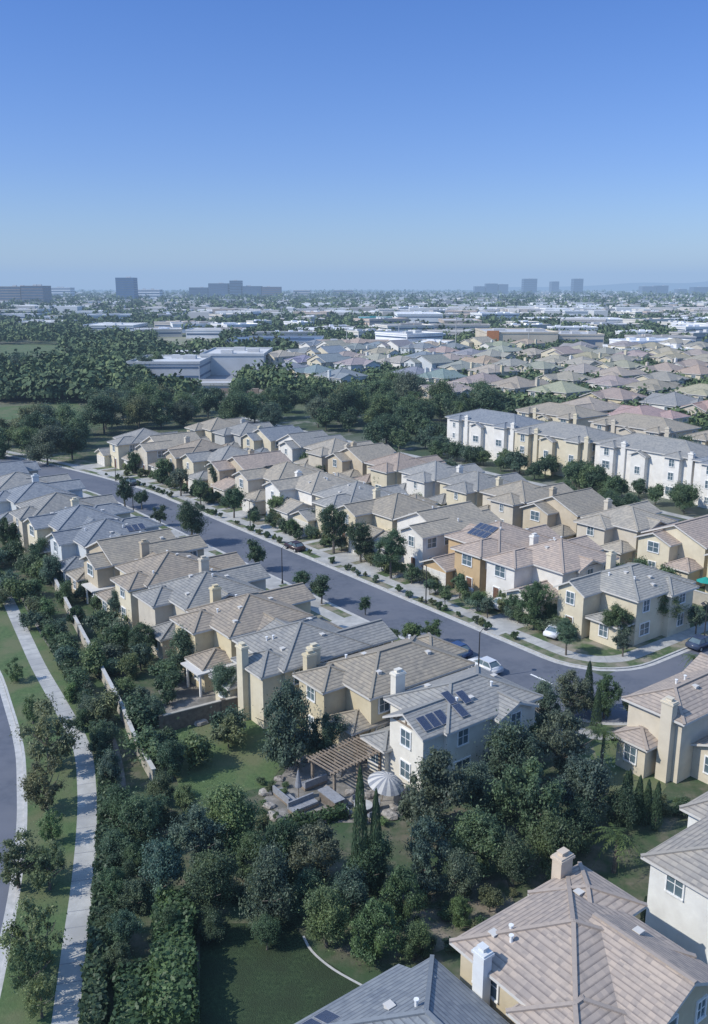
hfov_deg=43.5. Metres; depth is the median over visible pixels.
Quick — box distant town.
[0,290,707,317]
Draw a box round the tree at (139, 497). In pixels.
[133,488,149,508]
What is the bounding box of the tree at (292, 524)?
[283,517,302,530]
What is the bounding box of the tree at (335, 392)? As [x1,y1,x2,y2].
[327,389,342,421]
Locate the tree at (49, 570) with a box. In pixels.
[36,550,63,583]
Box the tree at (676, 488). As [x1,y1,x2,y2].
[666,481,692,508]
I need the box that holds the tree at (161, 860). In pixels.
[135,828,189,902]
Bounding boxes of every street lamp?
[281,545,288,583]
[419,564,426,603]
[478,628,488,664]
[701,601,707,635]
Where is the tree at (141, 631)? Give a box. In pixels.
[126,619,157,649]
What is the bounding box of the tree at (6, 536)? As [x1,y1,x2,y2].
[0,516,19,545]
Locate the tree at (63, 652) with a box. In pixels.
[52,645,82,669]
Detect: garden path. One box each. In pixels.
[302,539,319,543]
[319,546,337,550]
[387,573,402,578]
[441,593,462,600]
[467,607,480,611]
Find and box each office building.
[0,285,23,300]
[20,284,51,303]
[51,287,74,295]
[138,288,162,297]
[293,290,310,296]
[333,290,352,296]
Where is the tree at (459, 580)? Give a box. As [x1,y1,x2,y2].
[450,570,469,597]
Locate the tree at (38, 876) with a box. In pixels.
[26,838,67,898]
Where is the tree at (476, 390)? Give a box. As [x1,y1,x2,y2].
[464,378,491,398]
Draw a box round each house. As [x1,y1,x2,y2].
[0,460,40,475]
[0,472,71,490]
[0,473,85,521]
[0,492,118,551]
[23,497,133,557]
[46,516,176,587]
[66,528,207,601]
[94,428,177,468]
[95,550,245,629]
[121,431,209,475]
[132,555,270,659]
[148,439,240,482]
[169,582,342,692]
[180,445,260,488]
[184,417,240,442]
[204,449,292,495]
[208,616,397,728]
[212,418,272,448]
[232,461,323,514]
[240,425,303,451]
[262,470,357,523]
[266,350,304,364]
[270,361,309,369]
[276,430,347,463]
[284,355,310,364]
[285,347,314,354]
[288,364,333,376]
[289,481,408,536]
[292,632,474,759]
[293,438,373,471]
[295,954,509,1023]
[299,340,320,348]
[306,345,346,355]
[306,353,350,367]
[314,368,367,382]
[316,340,351,347]
[325,441,395,477]
[333,357,381,371]
[336,487,438,556]
[339,350,365,357]
[342,343,377,352]
[343,338,372,344]
[354,452,445,486]
[359,352,387,359]
[360,664,542,791]
[363,347,400,355]
[365,341,383,346]
[372,501,502,569]
[374,354,410,368]
[376,339,412,351]
[392,366,439,374]
[398,460,484,497]
[399,342,437,353]
[403,354,452,368]
[405,351,444,357]
[417,367,466,382]
[418,379,473,400]
[419,520,560,593]
[422,346,459,353]
[423,341,445,345]
[428,470,527,506]
[437,360,481,373]
[438,341,471,349]
[443,353,473,361]
[449,847,707,1023]
[452,348,486,356]
[452,371,502,386]
[460,336,495,348]
[461,355,500,365]
[467,364,519,375]
[471,349,516,358]
[478,480,573,527]
[480,340,517,348]
[482,533,619,615]
[485,345,522,352]
[487,376,548,393]
[491,357,528,366]
[509,339,544,348]
[513,348,543,358]
[515,359,564,374]
[520,486,615,539]
[526,380,591,397]
[535,355,574,364]
[536,371,592,384]
[540,346,582,357]
[553,550,699,648]
[557,356,603,366]
[559,363,603,374]
[560,341,598,349]
[562,396,620,412]
[567,352,610,358]
[572,345,593,351]
[573,498,676,564]
[579,387,647,403]
[582,375,638,389]
[589,347,623,354]
[591,366,646,377]
[595,358,644,369]
[597,354,641,361]
[606,405,690,422]
[607,340,640,348]
[610,652,707,783]
[613,350,655,359]
[622,379,682,393]
[630,342,669,349]
[634,371,690,383]
[634,514,707,586]
[637,362,684,372]
[639,392,704,409]
[641,791,707,964]
[646,346,681,353]
[649,351,691,362]
[658,338,692,347]
[670,383,707,398]
[672,358,707,367]
[673,365,707,378]
[679,349,707,355]
[679,400,707,417]
[681,341,707,349]
[684,354,707,362]
[704,553,707,592]
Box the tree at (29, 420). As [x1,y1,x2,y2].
[10,408,59,443]
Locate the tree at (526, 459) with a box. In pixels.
[510,453,528,472]
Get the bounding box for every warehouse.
[19,319,75,324]
[80,322,147,330]
[227,336,323,342]
[295,326,353,330]
[554,317,622,321]
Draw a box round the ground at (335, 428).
[1,290,707,744]
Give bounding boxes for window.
[29,524,34,536]
[53,540,57,552]
[87,562,93,576]
[120,587,124,598]
[121,606,125,619]
[129,444,134,451]
[157,450,165,457]
[189,550,197,556]
[239,478,242,487]
[293,668,302,685]
[306,685,315,703]
[308,714,314,729]
[333,459,336,466]
[345,514,348,523]
[370,745,377,765]
[375,723,389,730]
[378,697,389,714]
[399,758,410,782]
[400,726,411,750]
[408,535,414,547]
[426,537,436,549]
[444,537,448,545]
[453,755,470,770]
[454,492,457,499]
[457,728,469,747]
[461,553,471,567]
[471,964,499,1003]
[472,435,478,441]
[494,564,505,578]
[495,439,501,446]
[499,504,503,511]
[510,709,521,726]
[520,434,524,441]
[530,510,539,521]
[565,590,574,605]
[568,455,573,461]
[586,526,593,536]
[586,567,593,574]
[598,623,608,638]
[602,460,609,468]
[603,447,609,455]
[622,743,637,765]
[634,466,639,474]
[638,620,649,636]
[642,599,650,612]
[647,540,659,553]
[648,560,655,567]
[664,486,672,494]
[664,874,684,901]
[667,472,673,480]
[668,458,674,467]
[669,1013,678,1023]
[676,612,683,626]
[678,593,685,604]
[694,994,707,1023]
[702,755,707,774]
[704,480,707,488]
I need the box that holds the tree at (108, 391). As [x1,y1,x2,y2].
[96,387,125,416]
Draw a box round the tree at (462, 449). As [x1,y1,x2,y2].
[458,445,472,463]
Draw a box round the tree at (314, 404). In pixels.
[301,395,332,427]
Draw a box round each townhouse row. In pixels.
[445,408,544,460]
[512,421,621,479]
[515,402,608,426]
[588,412,701,438]
[593,433,707,498]
[684,430,707,445]
[692,456,707,508]
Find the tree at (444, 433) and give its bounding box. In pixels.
[439,426,446,437]
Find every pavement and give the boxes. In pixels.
[6,451,707,662]
[83,493,616,740]
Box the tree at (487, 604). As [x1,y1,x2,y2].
[476,595,497,617]
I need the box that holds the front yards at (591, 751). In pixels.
[266,588,605,759]
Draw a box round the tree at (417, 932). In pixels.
[395,917,432,966]
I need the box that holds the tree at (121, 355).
[96,351,127,360]
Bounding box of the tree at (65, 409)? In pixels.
[47,397,82,428]
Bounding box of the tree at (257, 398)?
[240,390,267,422]
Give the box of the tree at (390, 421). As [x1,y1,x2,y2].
[371,410,403,443]
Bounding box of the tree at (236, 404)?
[218,389,259,418]
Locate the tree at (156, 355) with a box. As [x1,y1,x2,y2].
[149,351,163,359]
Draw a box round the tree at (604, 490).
[597,484,620,495]
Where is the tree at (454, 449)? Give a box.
[446,440,466,461]
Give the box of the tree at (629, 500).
[615,493,641,505]
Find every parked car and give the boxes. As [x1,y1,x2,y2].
[126,478,136,485]
[284,540,305,551]
[448,640,472,657]
[468,656,503,673]
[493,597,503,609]
[543,623,560,639]
[685,634,707,651]
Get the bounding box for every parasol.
[295,768,301,797]
[367,771,403,800]
[697,577,707,591]
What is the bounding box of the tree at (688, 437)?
[673,430,701,442]
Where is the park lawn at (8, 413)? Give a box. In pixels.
[0,402,92,425]
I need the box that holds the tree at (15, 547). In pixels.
[2,536,26,563]
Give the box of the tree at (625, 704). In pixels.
[620,692,628,714]
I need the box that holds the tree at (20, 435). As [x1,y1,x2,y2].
[3,424,38,455]
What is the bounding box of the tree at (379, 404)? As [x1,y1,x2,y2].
[361,392,400,423]
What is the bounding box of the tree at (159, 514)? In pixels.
[149,505,166,522]
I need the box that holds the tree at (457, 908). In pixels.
[447,893,477,931]
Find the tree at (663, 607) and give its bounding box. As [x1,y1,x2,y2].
[656,585,689,622]
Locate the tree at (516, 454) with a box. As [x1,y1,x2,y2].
[502,447,527,471]
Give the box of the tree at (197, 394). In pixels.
[189,385,214,412]
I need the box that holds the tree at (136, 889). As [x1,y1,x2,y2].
[111,869,149,915]
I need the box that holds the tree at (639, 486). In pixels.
[631,478,648,496]
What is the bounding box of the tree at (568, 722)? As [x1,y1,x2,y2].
[532,705,593,779]
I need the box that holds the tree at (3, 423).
[0,416,12,429]
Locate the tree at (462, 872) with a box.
[440,843,485,896]
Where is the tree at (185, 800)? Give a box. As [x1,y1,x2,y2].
[173,781,198,819]
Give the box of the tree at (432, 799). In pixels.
[392,744,479,838]
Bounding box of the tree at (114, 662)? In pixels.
[107,658,120,675]
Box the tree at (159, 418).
[148,390,177,427]
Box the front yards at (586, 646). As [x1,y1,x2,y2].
[7,446,707,655]
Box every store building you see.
[358,316,391,317]
[394,311,442,323]
[438,318,481,323]
[475,328,594,344]
[557,331,604,347]
[603,344,694,350]
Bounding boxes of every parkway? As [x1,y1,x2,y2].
[5,453,707,666]
[82,491,626,730]
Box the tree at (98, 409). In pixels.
[78,390,129,433]
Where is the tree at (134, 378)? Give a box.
[119,372,150,392]
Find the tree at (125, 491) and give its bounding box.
[113,477,134,506]
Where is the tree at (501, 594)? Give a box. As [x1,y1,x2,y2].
[496,589,506,597]
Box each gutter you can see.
[0,677,23,975]
[6,455,691,670]
[85,489,626,723]
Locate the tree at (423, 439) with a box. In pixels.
[413,425,437,448]
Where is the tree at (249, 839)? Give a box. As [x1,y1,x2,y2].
[230,827,280,880]
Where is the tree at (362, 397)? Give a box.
[336,376,372,422]
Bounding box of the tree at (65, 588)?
[54,578,74,607]
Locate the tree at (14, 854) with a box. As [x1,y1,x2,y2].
[0,823,47,889]
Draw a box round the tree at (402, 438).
[388,426,411,449]
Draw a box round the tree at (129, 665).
[116,652,139,679]
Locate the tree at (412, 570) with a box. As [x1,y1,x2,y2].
[406,563,420,583]
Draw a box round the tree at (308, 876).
[288,864,327,916]
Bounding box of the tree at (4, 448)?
[0,424,13,459]
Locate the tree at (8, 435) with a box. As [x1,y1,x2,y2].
[2,426,16,442]
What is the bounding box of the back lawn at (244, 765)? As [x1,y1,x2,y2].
[173,719,298,795]
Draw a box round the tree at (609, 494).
[601,488,621,501]
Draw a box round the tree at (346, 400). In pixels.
[324,381,358,424]
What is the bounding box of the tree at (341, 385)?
[337,381,350,391]
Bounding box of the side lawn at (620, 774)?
[593,738,666,819]
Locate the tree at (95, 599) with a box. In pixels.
[88,594,102,609]
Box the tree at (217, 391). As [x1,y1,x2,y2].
[209,384,225,400]
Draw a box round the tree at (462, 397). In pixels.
[443,389,478,413]
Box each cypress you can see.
[351,767,368,892]
[369,788,383,898]
[583,661,593,710]
[589,687,602,733]
[621,770,630,823]
[629,768,633,791]
[632,775,644,823]
[640,779,652,825]
[640,896,646,922]
[648,781,662,830]
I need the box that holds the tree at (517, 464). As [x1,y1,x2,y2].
[506,454,526,471]
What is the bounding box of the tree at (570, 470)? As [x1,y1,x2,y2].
[558,463,583,487]
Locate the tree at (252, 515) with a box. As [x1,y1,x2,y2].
[247,509,260,523]
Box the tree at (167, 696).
[155,681,178,705]
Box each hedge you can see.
[20,577,49,621]
[38,614,60,664]
[57,656,93,705]
[77,963,110,1023]
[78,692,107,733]
[79,915,110,981]
[87,860,114,920]
[92,809,117,874]
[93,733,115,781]
[96,772,116,824]
[108,957,156,1023]
[146,885,201,1023]
[276,802,351,827]
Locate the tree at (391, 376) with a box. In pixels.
[380,368,404,392]
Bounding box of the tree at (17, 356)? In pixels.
[5,352,29,360]
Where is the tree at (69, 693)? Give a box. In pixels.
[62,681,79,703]
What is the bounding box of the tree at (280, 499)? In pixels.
[265,494,285,511]
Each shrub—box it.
[0,549,11,565]
[0,569,25,588]
[0,576,34,603]
[0,589,19,605]
[16,609,44,630]
[21,555,41,575]
[22,547,49,583]
[22,596,48,613]
[54,629,81,653]
[77,638,105,676]
[80,681,95,691]
[82,603,124,632]
[84,636,106,645]
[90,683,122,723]
[99,625,125,646]
[100,632,128,659]
[103,657,119,673]
[106,605,131,635]
[112,677,136,692]
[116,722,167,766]
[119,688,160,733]
[126,464,138,472]
[136,467,144,476]
[146,654,179,675]
[151,468,159,480]
[152,664,187,690]
[156,474,167,481]
[157,724,178,747]
[160,829,175,847]
[161,805,170,817]
[163,480,171,487]
[163,819,174,827]
[165,805,179,821]
[177,717,221,773]
[182,484,188,492]
[189,484,193,495]
[201,488,213,502]
[202,492,213,503]
[208,713,253,747]
[209,703,250,733]
[213,491,221,501]
[228,881,248,903]
[235,867,247,880]
[247,506,259,513]
[249,524,255,530]
[253,776,265,784]
[255,811,269,830]
[257,808,267,815]
[263,510,273,523]
[265,783,274,791]
[270,512,284,522]
[270,521,276,526]
[277,517,285,525]
[277,522,287,530]
[280,788,288,793]
[281,781,288,787]
[292,529,303,537]
[303,524,317,537]
[319,537,328,546]
[332,536,348,550]
[362,537,374,562]
[363,553,375,565]
[370,560,388,570]
[380,816,388,825]
[381,564,389,571]
[386,560,403,574]
[394,584,402,591]
[401,562,406,572]
[403,570,410,581]
[405,591,412,596]
[409,569,428,582]
[417,945,432,959]
[421,934,436,950]
[423,892,431,907]
[424,571,438,580]
[424,578,445,593]
[428,598,436,604]
[431,601,442,607]
[433,899,450,909]
[436,908,451,923]
[438,584,451,591]
[441,935,453,954]
[459,887,472,895]
[460,589,471,601]
[463,592,492,610]
[467,919,478,929]
[470,590,490,596]
[471,615,479,622]
[472,914,487,925]
[477,617,485,625]
[484,621,492,627]
[494,591,507,613]
[502,605,513,619]
[508,595,519,618]
[508,883,518,896]
[509,631,519,637]
[512,608,523,623]
[513,608,524,621]
[521,613,549,629]
[534,622,545,630]
[541,615,571,628]
[559,616,578,629]
[629,553,648,565]
[655,799,675,816]
[657,554,678,574]
[661,794,667,800]
[669,795,688,816]
[669,805,681,814]
[672,792,689,804]
[702,604,707,617]
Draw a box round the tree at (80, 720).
[73,707,87,731]
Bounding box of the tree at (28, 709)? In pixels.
[21,693,39,723]
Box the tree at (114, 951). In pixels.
[101,940,132,975]
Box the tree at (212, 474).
[205,460,216,485]
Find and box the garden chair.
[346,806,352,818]
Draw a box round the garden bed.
[373,880,513,952]
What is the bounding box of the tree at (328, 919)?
[296,878,359,951]
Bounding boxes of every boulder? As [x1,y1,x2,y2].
[194,719,208,726]
[259,788,271,796]
[262,801,274,809]
[267,810,282,821]
[274,775,283,781]
[288,760,297,770]
[300,754,310,761]
[327,767,344,777]
[345,789,355,794]
[348,796,353,805]
[364,790,373,799]
[381,808,397,820]
[389,802,399,810]
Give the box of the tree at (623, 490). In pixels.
[613,483,626,495]
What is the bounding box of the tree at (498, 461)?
[493,456,507,471]
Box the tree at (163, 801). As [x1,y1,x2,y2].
[143,794,169,826]
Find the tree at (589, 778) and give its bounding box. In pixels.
[539,748,618,826]
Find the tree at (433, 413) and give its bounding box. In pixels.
[430,406,443,418]
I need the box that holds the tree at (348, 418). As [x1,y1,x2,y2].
[338,407,360,431]
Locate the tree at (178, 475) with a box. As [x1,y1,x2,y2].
[168,466,189,495]
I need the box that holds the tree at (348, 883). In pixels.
[329,857,370,920]
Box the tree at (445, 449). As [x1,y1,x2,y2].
[440,443,456,458]
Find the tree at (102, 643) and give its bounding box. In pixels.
[94,640,106,645]
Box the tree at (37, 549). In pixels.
[25,537,49,562]
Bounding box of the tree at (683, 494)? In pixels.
[660,481,702,513]
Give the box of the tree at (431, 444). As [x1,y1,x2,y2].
[427,439,434,453]
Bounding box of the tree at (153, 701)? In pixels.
[143,689,166,728]
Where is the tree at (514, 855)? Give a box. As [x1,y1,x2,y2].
[487,822,541,887]
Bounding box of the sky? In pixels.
[0,0,707,289]
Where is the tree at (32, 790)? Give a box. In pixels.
[18,753,68,811]
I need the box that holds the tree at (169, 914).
[142,902,179,942]
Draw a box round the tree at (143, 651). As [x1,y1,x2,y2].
[125,639,157,670]
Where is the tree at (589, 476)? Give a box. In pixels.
[583,463,608,489]
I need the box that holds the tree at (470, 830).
[434,796,523,876]
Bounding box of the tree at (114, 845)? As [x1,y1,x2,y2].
[91,824,137,867]
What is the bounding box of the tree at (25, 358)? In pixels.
[18,355,39,362]
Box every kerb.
[0,671,26,995]
[10,455,687,667]
[88,491,626,724]
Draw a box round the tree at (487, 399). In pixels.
[465,381,516,411]
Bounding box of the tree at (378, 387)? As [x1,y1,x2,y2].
[365,378,396,400]
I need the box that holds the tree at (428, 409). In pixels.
[419,401,435,420]
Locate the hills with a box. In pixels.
[508,281,707,289]
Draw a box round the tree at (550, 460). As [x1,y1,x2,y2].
[536,454,559,477]
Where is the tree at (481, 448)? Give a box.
[476,446,485,461]
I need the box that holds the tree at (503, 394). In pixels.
[472,384,507,400]
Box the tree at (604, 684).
[587,673,624,718]
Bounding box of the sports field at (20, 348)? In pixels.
[0,345,61,354]
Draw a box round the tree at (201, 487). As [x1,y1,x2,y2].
[191,478,212,503]
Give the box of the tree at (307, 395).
[295,386,318,411]
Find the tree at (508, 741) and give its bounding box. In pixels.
[474,709,551,792]
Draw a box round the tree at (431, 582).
[424,579,436,594]
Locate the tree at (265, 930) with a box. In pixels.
[249,912,284,949]
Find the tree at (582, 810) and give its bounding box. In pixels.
[560,794,606,857]
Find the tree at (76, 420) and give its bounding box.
[54,411,93,446]
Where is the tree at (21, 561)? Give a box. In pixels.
[12,551,36,575]
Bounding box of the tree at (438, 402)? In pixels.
[428,390,453,420]
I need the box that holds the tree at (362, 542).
[345,520,376,561]
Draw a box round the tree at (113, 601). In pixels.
[106,588,119,609]
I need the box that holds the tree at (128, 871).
[114,855,136,885]
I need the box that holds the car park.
[205,375,236,378]
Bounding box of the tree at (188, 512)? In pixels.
[173,499,208,536]
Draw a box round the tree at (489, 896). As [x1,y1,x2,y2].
[477,882,506,912]
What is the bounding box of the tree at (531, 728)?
[527,722,539,758]
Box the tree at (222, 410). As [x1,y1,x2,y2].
[215,393,237,416]
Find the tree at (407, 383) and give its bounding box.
[391,368,429,404]
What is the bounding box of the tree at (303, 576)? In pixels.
[292,568,313,583]
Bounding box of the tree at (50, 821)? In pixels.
[33,807,64,841]
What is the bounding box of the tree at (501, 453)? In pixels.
[498,448,509,467]
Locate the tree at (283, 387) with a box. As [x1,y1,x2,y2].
[278,384,300,412]
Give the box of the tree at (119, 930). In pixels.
[104,908,145,955]
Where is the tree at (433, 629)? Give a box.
[420,619,445,636]
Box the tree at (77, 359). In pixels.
[70,354,87,364]
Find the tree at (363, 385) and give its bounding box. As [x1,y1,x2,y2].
[358,383,373,396]
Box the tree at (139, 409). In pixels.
[123,392,155,428]
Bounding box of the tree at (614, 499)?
[603,489,622,506]
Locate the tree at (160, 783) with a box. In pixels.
[144,761,179,800]
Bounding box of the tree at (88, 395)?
[83,385,100,400]
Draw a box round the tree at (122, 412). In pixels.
[117,395,127,419]
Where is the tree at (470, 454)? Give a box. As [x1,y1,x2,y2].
[460,446,483,462]
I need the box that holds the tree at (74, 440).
[58,424,89,459]
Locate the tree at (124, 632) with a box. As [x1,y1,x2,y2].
[110,623,134,650]
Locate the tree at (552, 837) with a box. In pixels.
[519,804,597,879]
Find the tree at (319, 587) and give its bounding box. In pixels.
[308,573,331,603]
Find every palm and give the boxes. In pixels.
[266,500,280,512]
[408,391,424,401]
[418,398,435,412]
[449,401,470,412]
[582,723,624,763]
[588,822,642,873]
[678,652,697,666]
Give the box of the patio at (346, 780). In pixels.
[264,752,407,822]
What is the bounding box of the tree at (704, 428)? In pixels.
[698,425,707,431]
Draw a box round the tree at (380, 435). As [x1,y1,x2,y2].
[364,420,390,442]
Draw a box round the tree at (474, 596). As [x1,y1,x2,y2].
[467,591,484,610]
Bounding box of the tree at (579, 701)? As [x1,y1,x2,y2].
[551,668,594,714]
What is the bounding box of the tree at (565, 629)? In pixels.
[554,615,577,654]
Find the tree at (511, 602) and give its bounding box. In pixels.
[498,592,517,606]
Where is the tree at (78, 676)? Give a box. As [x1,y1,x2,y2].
[63,666,91,685]
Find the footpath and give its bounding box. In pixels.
[0,581,96,1023]
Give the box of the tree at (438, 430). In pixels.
[423,421,445,436]
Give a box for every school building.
[126,354,210,378]
[191,378,231,388]
[200,347,272,374]
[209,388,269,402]
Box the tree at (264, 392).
[261,386,272,405]
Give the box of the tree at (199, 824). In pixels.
[166,800,230,868]
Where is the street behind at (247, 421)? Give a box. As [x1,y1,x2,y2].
[245,420,680,523]
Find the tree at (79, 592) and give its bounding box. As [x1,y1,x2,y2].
[71,579,90,600]
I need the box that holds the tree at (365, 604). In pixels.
[358,595,370,614]
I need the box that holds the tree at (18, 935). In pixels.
[0,894,71,973]
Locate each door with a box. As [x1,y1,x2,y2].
[97,454,104,465]
[188,479,192,488]
[214,488,224,495]
[242,499,254,511]
[276,511,287,523]
[293,518,307,533]
[349,540,366,556]
[410,556,416,567]
[423,566,445,585]
[466,576,472,593]
[492,586,499,600]
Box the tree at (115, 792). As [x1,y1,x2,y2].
[93,781,133,826]
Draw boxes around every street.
[0,456,602,694]
[556,646,707,722]
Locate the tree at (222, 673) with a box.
[205,658,236,696]
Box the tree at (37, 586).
[25,578,43,593]
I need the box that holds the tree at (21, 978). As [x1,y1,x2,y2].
[5,937,49,1005]
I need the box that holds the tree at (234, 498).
[220,483,246,517]
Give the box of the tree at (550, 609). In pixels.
[542,600,557,617]
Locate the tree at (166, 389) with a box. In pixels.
[157,384,175,406]
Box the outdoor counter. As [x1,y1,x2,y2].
[318,786,344,808]
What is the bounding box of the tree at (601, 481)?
[594,473,611,489]
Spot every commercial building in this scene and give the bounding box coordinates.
[0,309,41,314]
[0,313,39,320]
[27,308,51,313]
[39,315,64,319]
[75,310,106,315]
[87,313,131,322]
[134,327,181,336]
[150,310,191,314]
[154,320,199,327]
[157,313,171,317]
[170,321,216,332]
[185,327,247,337]
[209,313,236,318]
[210,322,260,327]
[215,310,260,315]
[246,319,271,324]
[253,330,315,335]
[283,320,313,325]
[293,311,333,316]
[297,315,316,321]
[316,339,388,341]
[324,324,349,326]
[343,328,382,338]
[353,317,408,324]
[375,323,434,330]
[375,330,442,341]
[378,308,398,310]
[392,307,426,308]
[411,339,454,343]
[422,329,472,335]
[429,309,446,312]
[431,323,489,329]
[444,313,458,317]
[445,310,478,316]
[470,312,519,320]
[500,323,550,328]
[506,320,538,323]
[523,317,549,319]
[547,325,597,330]
[562,310,588,315]
[562,318,606,322]
[580,322,645,327]
[609,337,692,343]
[611,310,642,317]
[615,329,653,338]
[622,318,673,323]
[624,334,696,341]
[642,310,662,315]
[657,320,696,325]
[663,313,695,316]
[664,314,691,317]
[668,324,707,330]
[669,329,707,341]
[671,321,687,324]
[672,317,707,320]
[681,322,707,325]
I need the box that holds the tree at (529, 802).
[483,753,580,849]
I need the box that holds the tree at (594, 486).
[584,474,603,491]
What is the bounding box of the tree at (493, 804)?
[474,782,519,831]
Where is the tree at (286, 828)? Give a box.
[259,808,302,883]
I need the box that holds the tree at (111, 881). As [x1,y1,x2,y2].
[96,865,130,908]
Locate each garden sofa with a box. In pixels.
[272,785,295,804]
[287,792,318,814]
[301,774,326,790]
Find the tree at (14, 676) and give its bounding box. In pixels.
[3,656,25,683]
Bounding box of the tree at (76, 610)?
[65,603,85,624]
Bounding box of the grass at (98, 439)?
[4,418,704,668]
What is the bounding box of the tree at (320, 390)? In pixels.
[310,381,330,398]
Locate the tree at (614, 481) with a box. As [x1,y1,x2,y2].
[603,473,633,494]
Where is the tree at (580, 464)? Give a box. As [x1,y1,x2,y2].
[573,457,593,469]
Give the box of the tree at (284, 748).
[255,672,314,770]
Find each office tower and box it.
[115,277,137,298]
[189,287,208,297]
[208,283,229,296]
[229,280,242,295]
[242,285,262,295]
[262,286,281,296]
[473,286,484,293]
[485,283,497,293]
[497,284,507,293]
[521,278,536,292]
[549,281,558,291]
[571,278,583,292]
[638,286,656,292]
[656,285,668,293]
[674,289,686,293]
[689,287,707,292]
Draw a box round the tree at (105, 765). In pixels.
[95,744,126,786]
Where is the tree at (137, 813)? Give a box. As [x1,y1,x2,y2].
[106,785,171,848]
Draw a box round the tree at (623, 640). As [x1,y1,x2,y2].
[611,627,633,656]
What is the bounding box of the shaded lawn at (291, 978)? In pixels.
[200,923,359,1023]
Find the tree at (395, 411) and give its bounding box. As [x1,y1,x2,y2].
[389,405,403,428]
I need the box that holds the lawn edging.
[302,936,361,985]
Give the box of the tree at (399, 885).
[377,863,429,930]
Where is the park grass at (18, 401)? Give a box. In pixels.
[0,331,372,427]
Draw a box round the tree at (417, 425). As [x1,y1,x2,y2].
[408,412,429,432]
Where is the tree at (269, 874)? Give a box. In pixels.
[233,832,305,936]
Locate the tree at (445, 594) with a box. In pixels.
[437,587,452,601]
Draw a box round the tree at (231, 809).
[195,776,270,862]
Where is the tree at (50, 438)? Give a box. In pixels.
[21,424,71,464]
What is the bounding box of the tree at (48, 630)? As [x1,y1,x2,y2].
[39,624,55,641]
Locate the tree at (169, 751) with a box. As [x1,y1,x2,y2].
[148,735,188,778]
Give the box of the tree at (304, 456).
[299,452,307,459]
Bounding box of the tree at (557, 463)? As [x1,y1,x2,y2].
[551,458,561,476]
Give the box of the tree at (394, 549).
[370,526,411,578]
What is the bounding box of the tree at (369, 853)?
[339,824,403,895]
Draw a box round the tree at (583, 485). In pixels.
[575,462,604,488]
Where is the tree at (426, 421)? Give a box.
[420,418,437,437]
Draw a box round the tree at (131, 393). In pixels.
[119,389,147,424]
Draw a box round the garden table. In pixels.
[354,800,372,812]
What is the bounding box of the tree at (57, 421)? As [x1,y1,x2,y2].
[35,411,61,427]
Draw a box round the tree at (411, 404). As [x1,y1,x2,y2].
[396,392,428,431]
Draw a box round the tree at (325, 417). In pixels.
[315,405,344,430]
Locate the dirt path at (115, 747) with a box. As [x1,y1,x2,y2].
[21,597,125,825]
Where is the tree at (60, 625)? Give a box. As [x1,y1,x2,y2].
[48,617,67,634]
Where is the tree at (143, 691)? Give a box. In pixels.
[135,685,150,699]
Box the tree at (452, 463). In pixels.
[445,457,464,465]
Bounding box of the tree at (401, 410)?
[394,403,418,432]
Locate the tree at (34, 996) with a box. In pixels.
[20,972,57,1023]
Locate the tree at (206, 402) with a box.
[194,391,222,417]
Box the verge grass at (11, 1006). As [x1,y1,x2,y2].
[0,567,97,1023]
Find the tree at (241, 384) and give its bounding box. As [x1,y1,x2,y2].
[222,374,254,396]
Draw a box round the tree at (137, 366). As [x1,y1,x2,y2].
[125,363,150,375]
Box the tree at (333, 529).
[313,503,351,553]
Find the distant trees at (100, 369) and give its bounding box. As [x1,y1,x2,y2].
[0,288,707,426]
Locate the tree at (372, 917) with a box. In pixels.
[346,896,405,969]
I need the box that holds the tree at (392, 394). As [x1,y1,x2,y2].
[384,391,403,406]
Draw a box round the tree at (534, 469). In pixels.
[522,458,549,479]
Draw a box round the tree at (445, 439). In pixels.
[432,434,453,448]
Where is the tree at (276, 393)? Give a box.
[261,386,294,413]
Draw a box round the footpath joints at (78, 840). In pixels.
[7,601,95,1023]
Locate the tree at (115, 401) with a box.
[82,390,123,428]
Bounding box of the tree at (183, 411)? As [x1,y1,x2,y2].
[170,398,195,426]
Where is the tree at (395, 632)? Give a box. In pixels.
[390,627,400,641]
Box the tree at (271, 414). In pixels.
[255,399,286,425]
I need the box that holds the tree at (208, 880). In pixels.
[174,843,244,912]
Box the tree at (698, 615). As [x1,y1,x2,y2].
[686,604,707,633]
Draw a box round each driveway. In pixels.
[71,464,104,469]
[97,470,131,476]
[136,478,156,483]
[159,490,189,497]
[171,530,184,536]
[191,500,218,508]
[204,546,215,551]
[211,510,247,520]
[242,524,280,533]
[261,532,306,542]
[266,576,285,587]
[311,597,327,607]
[314,551,363,565]
[330,615,365,627]
[338,562,383,576]
[388,580,437,598]
[469,613,528,635]
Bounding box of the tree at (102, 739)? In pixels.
[84,718,120,754]
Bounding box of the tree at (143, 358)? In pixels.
[135,353,154,360]
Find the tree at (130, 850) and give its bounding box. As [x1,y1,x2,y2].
[121,840,146,876]
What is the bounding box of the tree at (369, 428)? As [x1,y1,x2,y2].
[361,419,388,438]
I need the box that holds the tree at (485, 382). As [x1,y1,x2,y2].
[467,375,499,388]
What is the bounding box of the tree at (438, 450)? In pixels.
[428,440,446,456]
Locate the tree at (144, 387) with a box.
[124,378,163,420]
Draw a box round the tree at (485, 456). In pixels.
[475,450,492,465]
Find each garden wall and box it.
[51,578,59,590]
[63,596,79,633]
[77,623,91,647]
[98,666,122,714]
[120,703,135,739]
[133,736,155,779]
[158,700,221,729]
[220,695,237,715]
[692,590,707,605]
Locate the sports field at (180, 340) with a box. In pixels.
[157,337,212,349]
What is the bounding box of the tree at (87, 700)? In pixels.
[70,693,104,721]
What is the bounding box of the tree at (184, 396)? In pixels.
[170,389,203,419]

